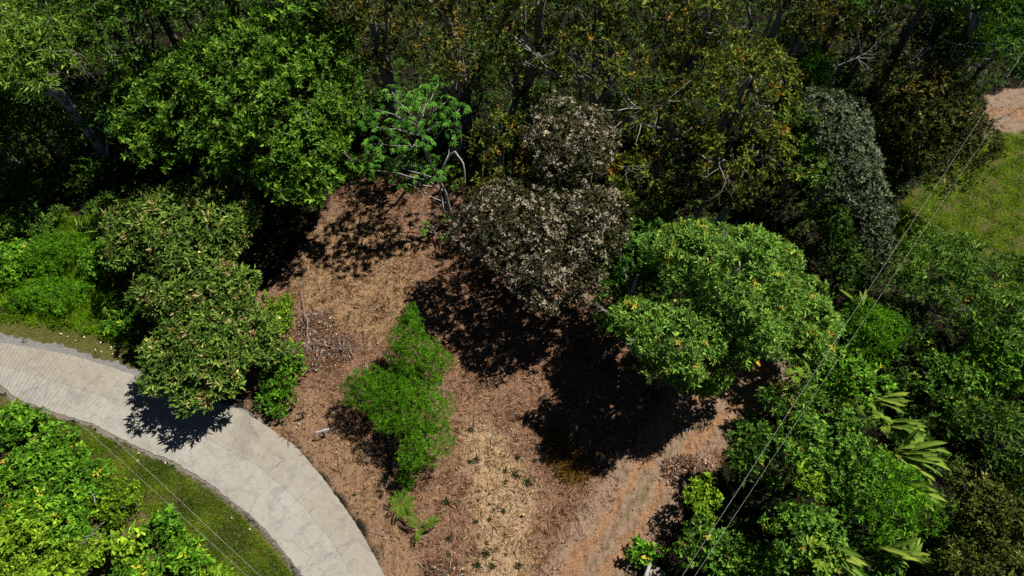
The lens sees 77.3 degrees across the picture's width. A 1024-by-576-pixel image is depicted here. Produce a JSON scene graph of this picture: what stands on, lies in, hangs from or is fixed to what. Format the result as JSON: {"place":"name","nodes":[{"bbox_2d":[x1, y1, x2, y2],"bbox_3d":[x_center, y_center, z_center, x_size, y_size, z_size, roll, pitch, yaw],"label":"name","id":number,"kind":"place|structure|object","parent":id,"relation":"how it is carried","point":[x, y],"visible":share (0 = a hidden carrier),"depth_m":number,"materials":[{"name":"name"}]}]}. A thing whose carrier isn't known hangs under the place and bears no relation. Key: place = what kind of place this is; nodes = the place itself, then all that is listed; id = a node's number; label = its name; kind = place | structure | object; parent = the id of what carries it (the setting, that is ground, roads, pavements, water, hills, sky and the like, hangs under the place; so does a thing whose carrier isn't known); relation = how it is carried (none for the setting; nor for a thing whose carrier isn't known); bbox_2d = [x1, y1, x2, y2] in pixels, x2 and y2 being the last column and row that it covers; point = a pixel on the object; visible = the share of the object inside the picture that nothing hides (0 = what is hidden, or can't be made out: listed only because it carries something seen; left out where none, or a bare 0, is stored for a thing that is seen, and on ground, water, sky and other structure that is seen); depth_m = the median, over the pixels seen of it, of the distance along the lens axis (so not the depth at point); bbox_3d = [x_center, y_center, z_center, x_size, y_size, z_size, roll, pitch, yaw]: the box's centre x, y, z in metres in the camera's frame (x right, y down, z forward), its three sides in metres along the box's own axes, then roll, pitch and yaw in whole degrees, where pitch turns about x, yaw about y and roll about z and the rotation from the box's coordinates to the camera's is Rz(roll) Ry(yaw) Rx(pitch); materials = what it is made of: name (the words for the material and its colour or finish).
{"place":"outdoors","nodes":[
{"label":"outdoors","id":0,"kind":"place"},
{"bbox_2d":[0,342,384,575],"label":"concrete road","id":1,"kind":"structure","parent":0,"point":[219,447],"depth_m":36.90,"materials":[{"name":"grey concrete"}]},
{"bbox_2d":[0,0,1023,575],"bbox_3d":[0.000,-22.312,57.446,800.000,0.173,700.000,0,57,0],"label":"ground","id":2,"kind":"structure","parent":0,"point":[292,248],"depth_m":39.99,"materials":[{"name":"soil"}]},
{"bbox_2d":[0,237,44,290],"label":"leafy shrub","id":3,"kind":"object","parent":2,"relation":"on","point":[13,248],"visible":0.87,"depth_m":42.63,"materials":[{"name":"green plant"}]},
{"bbox_2d":[0,397,49,451],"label":"leafy shrub","id":4,"kind":"object","parent":2,"relation":"on","point":[23,422],"visible":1,"depth_m":36.20,"materials":[{"name":"green plant"}]},
{"bbox_2d":[0,495,60,569],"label":"leafy shrub","id":5,"kind":"object","parent":2,"relation":"on","point":[30,533],"visible":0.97,"depth_m":32.05,"materials":[{"name":"green plant"}]},
{"bbox_2d":[0,148,61,198],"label":"understorey shrub","id":6,"kind":"object","parent":2,"relation":"on","point":[23,176],"visible":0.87,"depth_m":45.91,"materials":[{"name":"green plant"}]},
{"bbox_2d":[0,442,62,504],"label":"leafy shrub","id":7,"kind":"object","parent":2,"relation":"on","point":[30,468],"visible":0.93,"depth_m":34.38,"materials":[{"name":"green plant"}]},
{"bbox_2d":[0,481,65,529],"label":"leafy shrub","id":8,"kind":"object","parent":2,"relation":"on","point":[45,502],"visible":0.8,"depth_m":33.09,"materials":[{"name":"green plant"}]},
{"bbox_2d":[0,188,69,237],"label":"understorey shrub","id":9,"kind":"object","parent":2,"relation":"on","point":[27,202],"visible":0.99,"depth_m":44.49,"materials":[{"name":"green plant"}]},
{"bbox_2d":[0,550,75,575],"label":"leafy shrub","id":10,"kind":"object","parent":2,"relation":"on","point":[38,567],"visible":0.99,"depth_m":31.37,"materials":[{"name":"green plant"}]},
{"bbox_2d":[1,276,93,315],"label":"fern bush","id":11,"kind":"object","parent":2,"relation":"on","point":[50,298],"visible":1,"depth_m":41.49,"materials":[{"name":"green plant"}]},
{"bbox_2d":[13,228,87,277],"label":"fern bush","id":12,"kind":"object","parent":2,"relation":"on","point":[46,244],"visible":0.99,"depth_m":42.93,"materials":[{"name":"green plant"}]},
{"bbox_2d":[0,87,102,172],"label":"dark forest tree","id":13,"kind":"object","parent":2,"relation":"on","point":[7,139],"visible":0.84,"depth_m":44.23,"materials":[{"name":"green plant"}]},
{"bbox_2d":[0,0,107,168],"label":"lance leaved tree","id":14,"kind":"object","parent":2,"relation":"on","point":[31,55],"visible":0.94,"depth_m":39.46,"materials":[{"name":"green plant"}]},
{"bbox_2d":[26,420,82,462],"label":"leafy shrub","id":15,"kind":"object","parent":2,"relation":"on","point":[50,434],"visible":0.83,"depth_m":36.07,"materials":[{"name":"green plant"}]},
{"bbox_2d":[28,500,96,553],"bbox_3d":[-23.346,12.612,33.562,3.261,2.505,3.216,-26,61,-16],"label":"leafy shrub","id":16,"kind":"object","parent":2,"relation":"on","point":[75,528],"visible":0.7,"depth_m":32.90,"materials":[{"name":"green plant"}]},
{"bbox_2d":[0,202,143,349],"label":"tall grass","id":17,"kind":"structure","parent":2,"relation":"on","point":[80,318],"depth_m":42.42,"materials":[{"name":"green plant"}]},
{"bbox_2d":[39,525,116,575],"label":"leafy shrub","id":18,"kind":"object","parent":2,"relation":"on","point":[72,556],"visible":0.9,"depth_m":32.04,"materials":[{"name":"green plant"}]},
{"bbox_2d":[42,146,116,194],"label":"understorey shrub","id":19,"kind":"object","parent":2,"relation":"on","point":[55,171],"visible":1,"depth_m":46.23,"materials":[{"name":"green plant"}]},
{"bbox_2d":[46,445,116,508],"bbox_3d":[-23.203,10.545,34.935,3.326,2.436,3.105,23,60,14],"label":"leafy shrub","id":20,"kind":"object","parent":2,"relation":"on","point":[72,480],"visible":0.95,"depth_m":34.39,"materials":[{"name":"green plant"}]},
{"bbox_2d":[73,232,129,279],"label":"leafy shrub","id":21,"kind":"object","parent":2,"relation":"on","point":[94,259],"visible":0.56,"depth_m":42.58,"materials":[{"name":"green plant"}]},
{"bbox_2d":[38,0,180,138],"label":"dark forest tree","id":22,"kind":"object","parent":2,"relation":"on","point":[108,20],"visible":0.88,"depth_m":40.78,"materials":[{"name":"green plant"}]},
{"bbox_2d":[85,519,147,565],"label":"leafy shrub","id":23,"kind":"object","parent":2,"relation":"on","point":[122,549],"visible":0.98,"depth_m":32.20,"materials":[{"name":"green plant"}]},
{"bbox_2d":[95,477,143,531],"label":"leafy shrub","id":24,"kind":"object","parent":2,"relation":"on","point":[118,519],"visible":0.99,"depth_m":33.98,"materials":[{"name":"green plant"}]},
{"bbox_2d":[0,332,267,425],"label":"road shoulder","id":25,"kind":"object","parent":2,"relation":"on","point":[53,347],"visible":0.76,"depth_m":40.27},
{"bbox_2d":[108,548,164,575],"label":"leafy shrub","id":26,"kind":"object","parent":2,"relation":"on","point":[146,567],"visible":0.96,"depth_m":31.94,"materials":[{"name":"green plant"}]},
{"bbox_2d":[0,404,291,575],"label":"verge grass","id":27,"kind":"structure","parent":2,"relation":"on","point":[162,489],"depth_m":35.09,"materials":[{"name":"green plant"}]},
{"bbox_2d":[0,385,302,575],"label":"road shoulder","id":28,"kind":"object","parent":2,"relation":"on","point":[100,431],"visible":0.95,"depth_m":36.71},
{"bbox_2d":[136,502,186,546],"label":"leafy shrub","id":29,"kind":"object","parent":2,"relation":"on","point":[160,519],"visible":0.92,"depth_m":33.50,"materials":[{"name":"green plant"}]},
{"bbox_2d":[156,531,215,575],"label":"leafy shrub","id":30,"kind":"object","parent":2,"relation":"on","point":[174,561],"visible":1,"depth_m":32.46,"materials":[{"name":"green plant"}]},
{"bbox_2d":[97,167,290,418],"bbox_3d":[-18.988,-0.432,39.467,10.253,6.819,17.235,-23,60,-14],"label":"brown tipped tree","id":31,"kind":"object","parent":2,"relation":"on","point":[181,287],"visible":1,"depth_m":37.69,"materials":[{"name":"green plant"}]},
{"bbox_2d":[105,1,370,210],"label":"glossy tree","id":32,"kind":"object","parent":2,"relation":"on","point":[290,81],"visible":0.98,"depth_m":39.46,"materials":[{"name":"green plant"}]},
{"bbox_2d":[256,337,309,395],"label":"leafy shrub","id":33,"kind":"object","parent":2,"relation":"on","point":[279,369],"visible":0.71,"depth_m":38.16,"materials":[{"name":"green plant"}]},
{"bbox_2d":[282,326,357,373],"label":"brush pile","id":34,"kind":"object","parent":2,"relation":"on","point":[325,335],"visible":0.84,"depth_m":40.24,"materials":[{"name":"grey plant"}]},
{"bbox_2d":[305,0,410,132],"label":"background tree","id":35,"kind":"object","parent":2,"relation":"on","point":[356,20],"visible":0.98,"depth_m":40.45,"materials":[{"name":"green plant"}]},
{"bbox_2d":[322,0,421,120],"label":"russet tree","id":36,"kind":"object","parent":2,"relation":"on","point":[386,49],"visible":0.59,"depth_m":44.90,"materials":[{"name":"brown plant"}]},
{"bbox_2d":[338,363,421,438],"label":"young feathery tree","id":37,"kind":"object","parent":2,"relation":"on","point":[389,390],"visible":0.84,"depth_m":36.04,"materials":[{"name":"green plant"}]},
{"bbox_2d":[357,73,471,224],"bbox_3d":[-6.465,-8.279,42.272,8.012,10.530,5.704,0,57,0],"label":"palmate leaved tree","id":38,"kind":"object","parent":2,"relation":"on","point":[416,104],"visible":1,"depth_m":39.18,"materials":[{"name":"green plant"}]},
{"bbox_2d":[382,301,454,387],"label":"young feathery tree","id":39,"kind":"object","parent":2,"relation":"on","point":[419,364],"visible":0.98,"depth_m":37.12,"materials":[{"name":"green plant"}]},
{"bbox_2d":[392,379,458,492],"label":"young feathery tree","id":40,"kind":"object","parent":2,"relation":"on","point":[416,434],"visible":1,"depth_m":34.72,"materials":[{"name":"green plant"}]},
{"bbox_2d":[392,0,495,162],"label":"russet tree","id":41,"kind":"object","parent":2,"relation":"on","point":[453,67],"visible":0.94,"depth_m":39.99,"materials":[{"name":"green plant"}]},
{"bbox_2d":[400,0,518,130],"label":"background tree","id":42,"kind":"object","parent":2,"relation":"on","point":[466,118],"visible":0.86,"depth_m":40.51,"materials":[{"name":"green plant"}]},
{"bbox_2d":[466,99,530,185],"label":"olive tree","id":43,"kind":"object","parent":2,"relation":"on","point":[491,152],"visible":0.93,"depth_m":41.76,"materials":[{"name":"green plant"}]},
{"bbox_2d":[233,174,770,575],"bbox_3d":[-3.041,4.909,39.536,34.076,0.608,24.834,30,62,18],"label":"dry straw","id":44,"kind":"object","parent":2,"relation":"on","point":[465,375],"visible":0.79,"depth_m":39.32,"materials":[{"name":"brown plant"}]},
{"bbox_2d":[0,0,1023,575],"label":"forest undergrowth","id":45,"kind":"object","parent":2,"relation":"on","point":[468,170],"visible":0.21,"depth_m":48.15,"materials":[{"name":"green plant"}]},
{"bbox_2d":[460,0,563,122],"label":"olive tree","id":46,"kind":"object","parent":2,"relation":"on","point":[495,54],"visible":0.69,"depth_m":43.66,"materials":[{"name":"green plant"}]},
{"bbox_2d":[444,175,632,316],"bbox_3d":[1.523,-1.784,39.308,11.294,8.526,9.842,0,57,0],"label":"cream flowered tree","id":47,"kind":"object","parent":2,"relation":"on","point":[577,204],"visible":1,"depth_m":36.69,"materials":[{"name":"grey plant"}]},
{"bbox_2d":[492,0,601,126],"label":"background tree","id":48,"kind":"object","parent":2,"relation":"on","point":[539,7],"visible":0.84,"depth_m":43.09,"materials":[{"name":"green plant"}]},
{"bbox_2d":[539,411,595,489],"bbox_3d":[2.828,9.359,36.448,2.801,0.926,5.083,-26,61,-16],"label":"golden straw","id":49,"kind":"object","parent":2,"relation":"on","point":[563,462],"visible":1,"depth_m":36.40,"materials":[{"name":"brown plant"}]},
{"bbox_2d":[517,89,624,200],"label":"cream flowered tree","id":50,"kind":"object","parent":2,"relation":"on","point":[551,146],"visible":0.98,"depth_m":38.68,"materials":[{"name":"grey plant"}]},
{"bbox_2d":[525,2,661,153],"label":"olive tree","id":51,"kind":"object","parent":2,"relation":"on","point":[578,29],"visible":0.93,"depth_m":40.85,"materials":[{"name":"green plant"}]},
{"bbox_2d":[562,150,674,226],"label":"olive tree","id":52,"kind":"object","parent":2,"relation":"on","point":[613,178],"visible":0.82,"depth_m":40.63,"materials":[{"name":"green plant"}]},
{"bbox_2d":[577,0,673,126],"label":"background tree","id":53,"kind":"object","parent":2,"relation":"on","point":[610,5],"visible":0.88,"depth_m":39.67,"materials":[{"name":"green plant"}]},
{"bbox_2d":[582,214,678,347],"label":"blue green tree","id":54,"kind":"object","parent":2,"relation":"on","point":[621,269],"visible":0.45,"depth_m":37.26,"materials":[{"name":"green plant"}]},
{"bbox_2d":[619,94,726,192],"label":"olive tree","id":55,"kind":"object","parent":2,"relation":"on","point":[671,135],"visible":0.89,"depth_m":42.24,"materials":[{"name":"green plant"}]},
{"bbox_2d":[656,451,717,494],"bbox_3d":[9.853,10.370,36.024,3.542,0.691,2.518,0,57,0],"label":"brush pile","id":56,"kind":"object","parent":2,"relation":"on","point":[697,459],"visible":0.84,"depth_m":36.13,"materials":[{"name":"brown plant"}]},
{"bbox_2d":[639,0,746,135],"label":"olive tree","id":57,"kind":"object","parent":2,"relation":"on","point":[681,75],"visible":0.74,"depth_m":42.76,"materials":[{"name":"green plant"}]},
{"bbox_2d":[682,470,724,526],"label":"lime bush","id":58,"kind":"object","parent":2,"relation":"on","point":[699,503],"visible":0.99,"depth_m":32.74,"materials":[{"name":"green plant"}]},
{"bbox_2d":[671,514,748,575],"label":"leafy shrub","id":59,"kind":"object","parent":2,"relation":"on","point":[711,546],"visible":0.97,"depth_m":31.15,"materials":[{"name":"green plant"}]},
{"bbox_2d":[658,0,762,128],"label":"background tree","id":60,"kind":"object","parent":2,"relation":"on","point":[705,6],"visible":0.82,"depth_m":40.80,"materials":[{"name":"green plant"}]},
{"bbox_2d":[644,156,779,225],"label":"russet tree","id":61,"kind":"object","parent":2,"relation":"on","point":[724,196],"visible":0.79,"depth_m":41.51,"materials":[{"name":"green plant"}]},
{"bbox_2d":[590,217,847,399],"bbox_3d":[11.860,1.808,35.407,15.853,11.198,9.616,0,57,0],"label":"fresh green tree","id":62,"kind":"object","parent":2,"relation":"on","point":[756,324],"visible":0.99,"depth_m":32.68,"materials":[{"name":"green plant"}]},
{"bbox_2d":[691,105,801,228],"bbox_3d":[14.138,-5.907,40.374,6.856,11.194,8.636,6,57,4],"label":"olive tree","id":63,"kind":"object","parent":2,"relation":"on","point":[749,154],"visible":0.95,"depth_m":38.24,"materials":[{"name":"green plant"}]},
{"bbox_2d":[695,24,808,198],"bbox_3d":[14.387,-10.210,42.150,6.421,12.994,8.557,18,59,11],"label":"olive tree","id":64,"kind":"object","parent":2,"relation":"on","point":[740,97],"visible":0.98,"depth_m":37.90,"materials":[{"name":"green plant"}]},
{"bbox_2d":[724,539,797,575],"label":"leafy shrub","id":65,"kind":"object","parent":2,"relation":"on","point":[753,558],"visible":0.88,"depth_m":30.52,"materials":[{"name":"green plant"}]},
{"bbox_2d":[721,417,807,500],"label":"vine covered tree","id":66,"kind":"object","parent":2,"relation":"on","point":[773,479],"visible":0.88,"depth_m":32.48,"materials":[{"name":"green plant"}]},
{"bbox_2d":[728,0,854,124],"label":"background tree","id":67,"kind":"object","parent":2,"relation":"on","point":[773,31],"visible":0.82,"depth_m":41.05,"materials":[{"name":"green plant"}]},
{"bbox_2d":[753,373,840,436],"bbox_3d":[16.075,6.628,36.322,4.252,4.370,3.944,40,65,23],"label":"leafy shrub","id":68,"kind":"object","parent":2,"relation":"on","point":[801,402],"visible":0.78,"depth_m":35.32,"materials":[{"name":"green plant"}]},
{"bbox_2d":[761,9,833,128],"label":"feathery tree","id":69,"kind":"object","parent":2,"relation":"on","point":[808,56],"visible":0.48,"depth_m":43.86,"materials":[{"name":"green plant"}]},
{"bbox_2d":[751,0,851,144],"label":"russet tree","id":70,"kind":"object","parent":2,"relation":"on","point":[800,39],"visible":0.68,"depth_m":40.66,"materials":[{"name":"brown plant"}]},
{"bbox_2d":[758,490,853,575],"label":"vine covered tree","id":71,"kind":"object","parent":2,"relation":"on","point":[809,517],"visible":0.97,"depth_m":29.09,"materials":[{"name":"green plant"}]},
{"bbox_2d":[777,100,849,197],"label":"green leaved tree","id":72,"kind":"object","parent":2,"relation":"on","point":[821,165],"visible":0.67,"depth_m":41.18,"materials":[{"name":"green plant"}]},
{"bbox_2d":[798,197,860,255],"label":"understorey shrub","id":73,"kind":"object","parent":2,"relation":"on","point":[847,219],"visible":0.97,"depth_m":42.43,"materials":[{"name":"green plant"}]},
{"bbox_2d":[772,402,894,513],"bbox_3d":[15.947,9.167,33.160,5.773,6.934,5.042,25,60,15],"label":"vine covered tree","id":74,"kind":"object","parent":2,"relation":"on","point":[817,430],"visible":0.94,"depth_m":30.88,"materials":[{"name":"green plant"}]},
{"bbox_2d":[810,236,879,293],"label":"understorey shrub","id":75,"kind":"object","parent":2,"relation":"on","point":[852,265],"visible":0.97,"depth_m":41.04,"materials":[{"name":"green plant"}]},
{"bbox_2d":[792,82,902,226],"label":"silver green tree","id":76,"kind":"object","parent":2,"relation":"on","point":[849,148],"visible":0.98,"depth_m":40.13,"materials":[{"name":"green plant"}]},
{"bbox_2d":[808,343,899,411],"bbox_3d":[18.957,5.546,36.802,4.924,4.811,4.290,0,57,0],"label":"leafy shrub","id":77,"kind":"object","parent":2,"relation":"on","point":[846,377],"visible":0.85,"depth_m":35.40,"materials":[{"name":"green plant"}]},
{"bbox_2d":[821,16,907,112],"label":"bare twig tree","id":78,"kind":"object","parent":2,"relation":"on","point":[853,69],"visible":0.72,"depth_m":45.62,"materials":[{"name":"green plant"}]},
{"bbox_2d":[832,528,904,575],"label":"leafy shrub","id":79,"kind":"object","parent":2,"relation":"on","point":[880,562],"visible":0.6,"depth_m":30.50,"materials":[{"name":"green plant"}]},
{"bbox_2d":[839,295,911,369],"bbox_3d":[21.129,2.830,38.479,4.030,4.979,4.228,40,65,23],"label":"curly leaved shrub","id":80,"kind":"object","parent":2,"relation":"on","point":[873,326],"visible":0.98,"depth_m":37.12,"materials":[{"name":"green plant"}]},
{"bbox_2d":[851,203,900,277],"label":"leafy shrub","id":81,"kind":"object","parent":2,"relation":"on","point":[877,229],"visible":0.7,"depth_m":41.93,"materials":[{"name":"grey plant"}]},
{"bbox_2d":[833,0,928,94],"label":"bare twig tree","id":82,"kind":"object","parent":2,"relation":"on","point":[884,23],"visible":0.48,"depth_m":45.04,"materials":[{"name":"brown plant"}]},
{"bbox_2d":[827,448,948,557],"bbox_3d":[17.878,11.143,32.074,5.207,6.624,5.068,0,57,0],"label":"vine covered tree","id":83,"kind":"object","parent":2,"relation":"on","point":[904,491],"visible":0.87,"depth_m":30.05,"materials":[{"name":"green plant"}]},
{"bbox_2d":[862,129,941,194],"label":"dark olive tree","id":84,"kind":"object","parent":2,"relation":"on","point":[893,172],"visible":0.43,"depth_m":43.23,"materials":[{"name":"green plant"}]},
{"bbox_2d":[866,293,940,359],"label":"dark creeper tree","id":85,"kind":"object","parent":2,"relation":"on","point":[910,316],"visible":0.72,"depth_m":38.15,"materials":[{"name":"green plant"}]},
{"bbox_2d":[863,44,958,151],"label":"russet tree","id":86,"kind":"object","parent":2,"relation":"on","point":[910,78],"visible":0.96,"depth_m":42.03,"materials":[{"name":"green plant"}]},
{"bbox_2d":[876,427,950,484],"bbox_3d":[20.911,9.353,33.738,2.447,5.572,2.401,-31,62,-19],"label":"paddle leaved plant","id":87,"kind":"object","parent":2,"relation":"on","point":[911,449],"visible":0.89,"depth_m":31.91,"materials":[{"name":"green plant"}]},
{"bbox_2d":[884,390,973,465],"bbox_3d":[23.675,8.085,36.430,4.093,2.600,4.644,36,64,21],"label":"understorey shrub","id":88,"kind":"object","parent":2,"relation":"on","point":[933,424],"visible":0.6,"depth_m":36.16,"materials":[{"name":"green plant"}]},
{"bbox_2d":[846,0,1017,126],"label":"background tree","id":89,"kind":"object","parent":2,"relation":"on","point":[910,28],"visible":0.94,"depth_m":40.71,"materials":[{"name":"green plant"}]},
{"bbox_2d":[896,7,991,96],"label":"dark forest tree","id":90,"kind":"object","parent":2,"relation":"on","point":[931,37],"visible":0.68,"depth_m":45.59,"materials":[{"name":"green plant"}]},
{"bbox_2d":[905,493,983,575],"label":"understorey shrub","id":91,"kind":"object","parent":2,"relation":"on","point":[950,530],"visible":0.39,"depth_m":32.53,"materials":[{"name":"green plant"}]},
{"bbox_2d":[866,129,1023,270],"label":"meadow grass","id":92,"kind":"structure","parent":2,"relation":"on","point":[1006,204],"depth_m":46.78,"materials":[{"name":"green plant"}]},
{"bbox_2d":[871,66,1023,200],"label":"dark olive tree","id":93,"kind":"object","parent":2,"relation":"on","point":[945,117],"visible":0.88,"depth_m":41.41,"materials":[{"name":"green plant"}]},
{"bbox_2d":[909,339,986,413],"bbox_3d":[25.085,5.481,37.420,4.094,3.809,4.201,26,61,16],"label":"leafy shrub","id":94,"kind":"object","parent":2,"relation":"on","point":[952,373],"visible":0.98,"depth_m":36.34,"materials":[{"name":"green plant"}]},
{"bbox_2d":[885,222,1023,354],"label":"narrow leaved tree","id":95,"kind":"object","parent":2,"relation":"on","point":[963,279],"visible":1,"depth_m":37.42,"materials":[{"name":"green plant"}]},
{"bbox_2d":[916,25,1004,125],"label":"feathery tree","id":96,"kind":"object","parent":2,"relation":"on","point":[978,38],"visible":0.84,"depth_m":44.76,"materials":[{"name":"green plant"}]},
{"bbox_2d":[933,534,1023,575],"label":"dark olive tree","id":97,"kind":"object","parent":2,"relation":"on","point":[952,557],"visible":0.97,"depth_m":29.56,"materials":[{"name":"green plant"}]},
{"bbox_2d":[941,460,1023,562],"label":"dark olive tree","id":98,"kind":"object","parent":2,"relation":"on","point":[990,523],"visible":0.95,"depth_m":30.68,"materials":[{"name":"green plant"}]},
{"bbox_2d":[947,387,1023,444],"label":"leafy shrub","id":99,"kind":"object","parent":2,"relation":"on","point":[971,402],"visible":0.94,"depth_m":35.37,"materials":[{"name":"green plant"}]},
{"bbox_2d":[952,326,1023,402],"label":"leafy shrub","id":100,"kind":"object","parent":2,"relation":"on","point":[1004,372],"visible":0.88,"depth_m":36.37,"materials":[{"name":"green plant"}]},
{"bbox_2d":[962,2,1023,82],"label":"corner tree","id":101,"kind":"object","parent":2,"relation":"on","point":[1014,36],"visible":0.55,"depth_m":47.84,"materials":[{"name":"green plant"}]},
{"bbox_2d":[975,419,1023,493],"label":"understorey shrub","id":102,"kind":"object","parent":2,"relation":"on","point":[1002,469],"visible":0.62,"depth_m":34.84,"materials":[{"name":"green plant"}]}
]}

